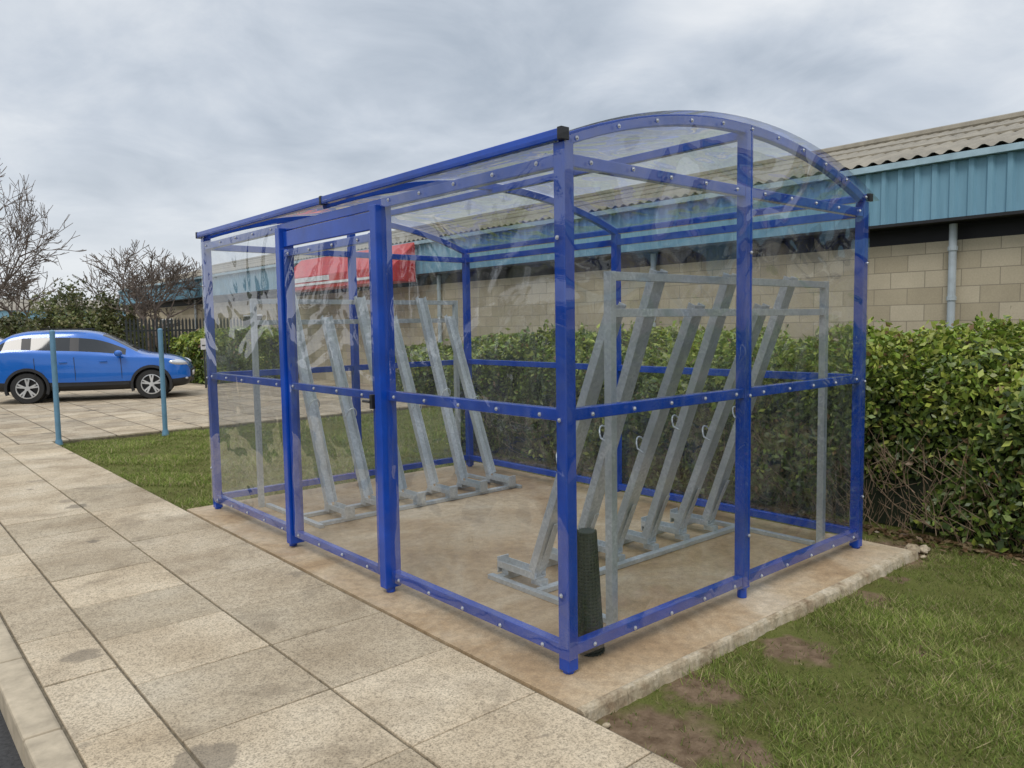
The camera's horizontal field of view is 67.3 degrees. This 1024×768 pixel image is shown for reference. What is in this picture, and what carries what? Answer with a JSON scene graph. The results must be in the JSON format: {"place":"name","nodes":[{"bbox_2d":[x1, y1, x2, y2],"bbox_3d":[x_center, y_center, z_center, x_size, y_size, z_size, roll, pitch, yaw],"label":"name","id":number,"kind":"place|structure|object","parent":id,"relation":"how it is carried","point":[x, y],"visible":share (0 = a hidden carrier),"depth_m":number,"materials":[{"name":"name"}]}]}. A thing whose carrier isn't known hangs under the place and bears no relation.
{"place":"outdoors","nodes":[
{"label":"outdoors","id":0,"kind":"place"},
{"bbox_2d":[0,710,24,767],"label":"road","id":1,"kind":"structure","parent":0,"point":[9,756],"depth_m":3.21,"materials":[{"name":"grey asphalt"}]},
{"bbox_2d":[2,290,117,299],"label":"distant trees","id":2,"kind":"object","parent":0,"point":[49,298],"depth_m":80.42,"materials":[{"name":"green plant"}]},
{"bbox_2d":[58,421,465,509],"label":"grass","id":3,"kind":"structure","parent":0,"point":[140,478],"depth_m":9.92,"materials":[{"name":"green plant"}]},
{"bbox_2d":[0,377,682,767],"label":"pavement","id":4,"kind":"structure","parent":0,"point":[146,629],"depth_m":3.95,"materials":[{"name":"concrete"}]},
{"bbox_2d":[0,308,37,337],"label":"evergreen shrub","id":5,"kind":"object","parent":4,"relation":"on","point":[13,325],"visible":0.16,"depth_m":29.60,"materials":[{"name":"green plant"}]},
{"bbox_2d":[0,265,59,319],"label":"bare tree","id":6,"kind":"object","parent":4,"relation":"on","point":[12,299],"visible":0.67,"depth_m":32.74,"materials":[{"name":"brown plant"}]},
{"bbox_2d":[0,163,86,302],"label":"bare tree","id":7,"kind":"object","parent":4,"relation":"on","point":[7,278],"visible":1,"depth_m":26.57,"materials":[{"name":"brown plant"}]},
{"bbox_2d":[0,299,125,326],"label":"hedge","id":8,"kind":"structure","parent":4,"relation":"on","point":[4,312],"depth_m":64.88,"materials":[{"name":"green plant"}]},
{"bbox_2d":[22,276,148,349],"bbox_3d":[-15.952,-2.136,28.694,4.467,3.709,3.779,-5,6,-41],"label":"evergreen shrub","id":9,"kind":"object","parent":4,"relation":"on","point":[105,319],"visible":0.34,"depth_m":28.22,"materials":[{"name":"green plant"}]},
{"bbox_2d":[0,328,194,403],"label":"parked car","id":10,"kind":"object","parent":4,"relation":"on","point":[87,359],"visible":0.94,"depth_m":17.69,"materials":[{"name":"blue paint"}]},
{"bbox_2d":[36,324,173,352],"bbox_3d":[-17.427,-1.550,32.794,5.433,2.135,2.316,-5,6,-41],"label":"hedge","id":11,"kind":"object","parent":4,"relation":"on","point":[152,338],"visible":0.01,"depth_m":33.45,"materials":[{"name":"green plant"}]},
{"bbox_2d":[59,256,190,351],"bbox_3d":[-15.997,-2.928,32.137,5.299,4.915,3.890,-2,5,-14],"label":"bare tree","id":12,"kind":"object","parent":4,"relation":"on","point":[97,283],"visible":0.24,"depth_m":31.88,"materials":[{"name":"brown plant"}]},
{"bbox_2d":[81,239,203,346],"bbox_3d":[-13.957,-2.776,29.051,3.379,5.018,5.505,1,5,24],"label":"bare tree","id":13,"kind":"object","parent":4,"relation":"on","point":[144,295],"visible":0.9,"depth_m":29.04,"materials":[{"name":"brown plant"}]},
{"bbox_2d":[123,317,244,353],"bbox_3d":[-11.105,-1.284,26.512,4.158,2.030,0.065,-5,6,-41],"label":"palisade fence","id":14,"kind":"object","parent":4,"relation":"on","point":[153,330],"visible":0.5,"depth_m":25.91,"materials":[{"name":"black metal"}]},
{"bbox_2d":[200,338,206,387],"bbox_3d":[-8.422,-0.569,21.107,0.064,1.361,0.259,2,5,32],"label":"parking sign","id":15,"kind":"object","parent":4,"relation":"on","point":[203,344],"visible":0.81,"depth_m":21.07,"materials":[{"name":"white metal"}]},
{"bbox_2d":[168,325,298,383],"bbox_3d":[-8.882,-0.974,24.508,3.547,1.932,3.248,-5,6,-41],"label":"hedge","id":16,"kind":"object","parent":4,"relation":"on","point":[233,349],"visible":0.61,"depth_m":23.38,"materials":[{"name":"green plant"}]},
{"bbox_2d":[294,242,415,291],"bbox_3d":[-4.674,-1.755,21.282,0.691,3.794,6.264,-5,6,-41],"label":"red entrance canopy","id":17,"kind":"object","parent":4,"relation":"on","point":[323,273],"visible":0.42,"depth_m":20.89,"materials":[{"name":"metal"}]},
{"bbox_2d":[126,234,1023,383],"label":"walls","id":18,"kind":"structure","parent":4,"relation":"on","point":[907,285],"depth_m":12.23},
{"bbox_2d":[194,223,957,345],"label":"downpipes","id":19,"kind":"object","parent":18,"relation":"attached to","point":[951,297],"visible":0.39,"depth_m":10.06,"materials":[{"name":"grey plastic"}]},
{"bbox_2d":[129,211,1023,309],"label":"recess","id":20,"kind":"object","parent":18,"relation":"on","point":[993,228],"depth_m":12.71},
{"bbox_2d":[128,210,1023,305],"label":"soffit trim","id":21,"kind":"structure","parent":20,"relation":"attached to","point":[963,219],"depth_m":11.96,"materials":[{"name":"metal"}]},
{"bbox_2d":[118,150,1023,304],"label":"fascia cladding","id":22,"kind":"structure","parent":21,"relation":"on","point":[981,185],"depth_m":11.37,"materials":[{"name":"blue metal"}]},
{"bbox_2d":[118,141,1023,291],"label":"gutter","id":23,"kind":"object","parent":22,"relation":"on","point":[977,153],"visible":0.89,"depth_m":11.64,"materials":[{"name":"metal"}]},
{"bbox_2d":[0,0,1023,299],"label":"sky","id":24,"kind":"structure","parent":0,"point":[158,123],"materials":[{"name":"grey"}]},
{"bbox_2d":[64,407,1023,767],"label":"lawn","id":25,"kind":"structure","parent":0,"point":[658,723],"depth_m":3.60,"materials":[{"name":"green plant"}]},
{"bbox_2d":[49,330,62,444],"bbox_3d":[-6.676,0.058,11.248,0.105,1.696,0.108,-5,6,-41],"label":"pole barrier post","id":26,"kind":"object","parent":25,"relation":"on","point":[58,440],"visible":0.94,"depth_m":11.22,"materials":[{"name":"blue metal"}]},
{"bbox_2d":[158,328,168,435],"bbox_3d":[-5.516,-0.030,12.148,0.105,1.696,0.108,-5,6,-41],"label":"pole barrier post","id":27,"kind":"object","parent":25,"relation":"on","point":[165,431],"visible":1,"depth_m":12.12,"materials":[{"name":"teal metal"}]},
{"bbox_2d":[395,338,484,394],"bbox_3d":[-0.323,-0.240,15.987,1.853,1.457,6.900,-5,6,-41],"label":"hedge","id":28,"kind":"object","parent":25,"relation":"on","point":[423,380],"visible":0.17,"depth_m":17.10,"materials":[{"name":"green plant"}]},
{"bbox_2d":[187,462,905,712],"bbox_3d":[-0.077,1.209,6.178,3.316,0.130,4.909,-5,6,-41],"label":"concrete pad","id":29,"kind":"object","parent":25,"relation":"on","point":[457,546],"visible":0.42,"depth_m":5.04,"materials":[{"name":"beige concrete"}]},
{"bbox_2d":[250,295,521,528],"bbox_3d":[-1.100,0.116,7.243,2.279,1.918,1.104,-5,6,-41],"label":"bike rack","id":30,"kind":"object","parent":29,"relation":"on","point":[451,422],"visible":0.79,"depth_m":7.24,"materials":[{"name":"metal"}]},
{"bbox_2d":[194,110,872,673],"bbox_3d":[-0.141,-0.213,6.106,3.067,2.719,4.644,-5,6,-41],"label":"cycle shelter","id":31,"kind":"object","parent":29,"relation":"on","point":[454,190],"visible":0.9,"depth_m":4.65,"materials":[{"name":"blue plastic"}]},
{"bbox_2d":[577,527,604,656],"bbox_3d":[0.375,1.014,3.777,0.166,0.628,0.145,-5,6,-41],"label":"bollard","id":32,"kind":"object","parent":29,"relation":"on","point":[590,618],"visible":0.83,"depth_m":3.71,"materials":[{"name":"black plastic"}]},
{"bbox_2d":[488,268,828,625],"bbox_3d":[1.015,0.246,5.133,2.279,1.918,1.104,-5,6,-41],"label":"bike rack","id":33,"kind":"object","parent":29,"relation":"on","point":[602,366],"visible":0.81,"depth_m":4.86,"materials":[{"name":"metal"}]},
{"bbox_2d":[442,307,1023,553],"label":"hedge","id":34,"kind":"object","parent":25,"relation":"on","point":[944,436],"visible":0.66,"depth_m":6.33,"materials":[{"name":"green plant"}]},
{"bbox_2d":[474,452,1023,565],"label":"leaf litter","id":35,"kind":"object","parent":25,"relation":"on","point":[927,538],"visible":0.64,"depth_m":6.00,"materials":[{"name":"brown plant"}]},
{"bbox_2d":[577,543,930,727],"bbox_3d":[1.653,1.306,4.363,3.555,0.120,0.166,-5,6,-42],"label":"concrete edging","id":36,"kind":"object","parent":25,"relation":"on","point":[596,709],"visible":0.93,"depth_m":3.97,"materials":[{"name":"beige concrete"}]},
{"bbox_2d":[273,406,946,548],"bbox_3d":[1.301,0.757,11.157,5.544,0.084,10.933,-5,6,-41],"label":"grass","id":37,"kind":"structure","parent":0,"point":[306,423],"depth_m":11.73,"materials":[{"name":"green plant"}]},
{"bbox_3d":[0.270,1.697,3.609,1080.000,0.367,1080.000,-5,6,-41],"label":"ground","id":38,"kind":"structure","parent":0,"visible":0},
{"bbox_2d":[0,617,82,767],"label":"kerb","id":39,"kind":"structure","parent":38,"relation":"on","point":[40,739],"depth_m":3.27,"materials":[{"name":"concrete"}]},
{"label":"window frames","id":40,"kind":"object","parent":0,"visible":0},
{"bbox_2d":[162,316,261,327],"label":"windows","id":41,"kind":"structure","parent":40,"relation":"in","point":[247,321],"depth_m":27.87,"materials":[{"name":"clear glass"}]},
{"bbox_3d":[2.183,-4.244,20.627,8.532,1.512,58.342,-5,6,-41],"label":"gable cladding","id":42,"kind":"object","parent":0,"visible":0},
{"bbox_2d":[117,117,1023,289],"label":"corrugated roof","id":43,"kind":"structure","parent":42,"relation":"on","point":[994,139],"depth_m":14.34,"materials":[{"name":"beige metal"}]},
{"bbox_2d":[171,111,1023,277],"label":"ridge cap","id":44,"kind":"object","parent":43,"relation":"on","point":[986,121],"visible":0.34,"depth_m":15.45,"materials":[{"name":"beige metal"}]}
]}

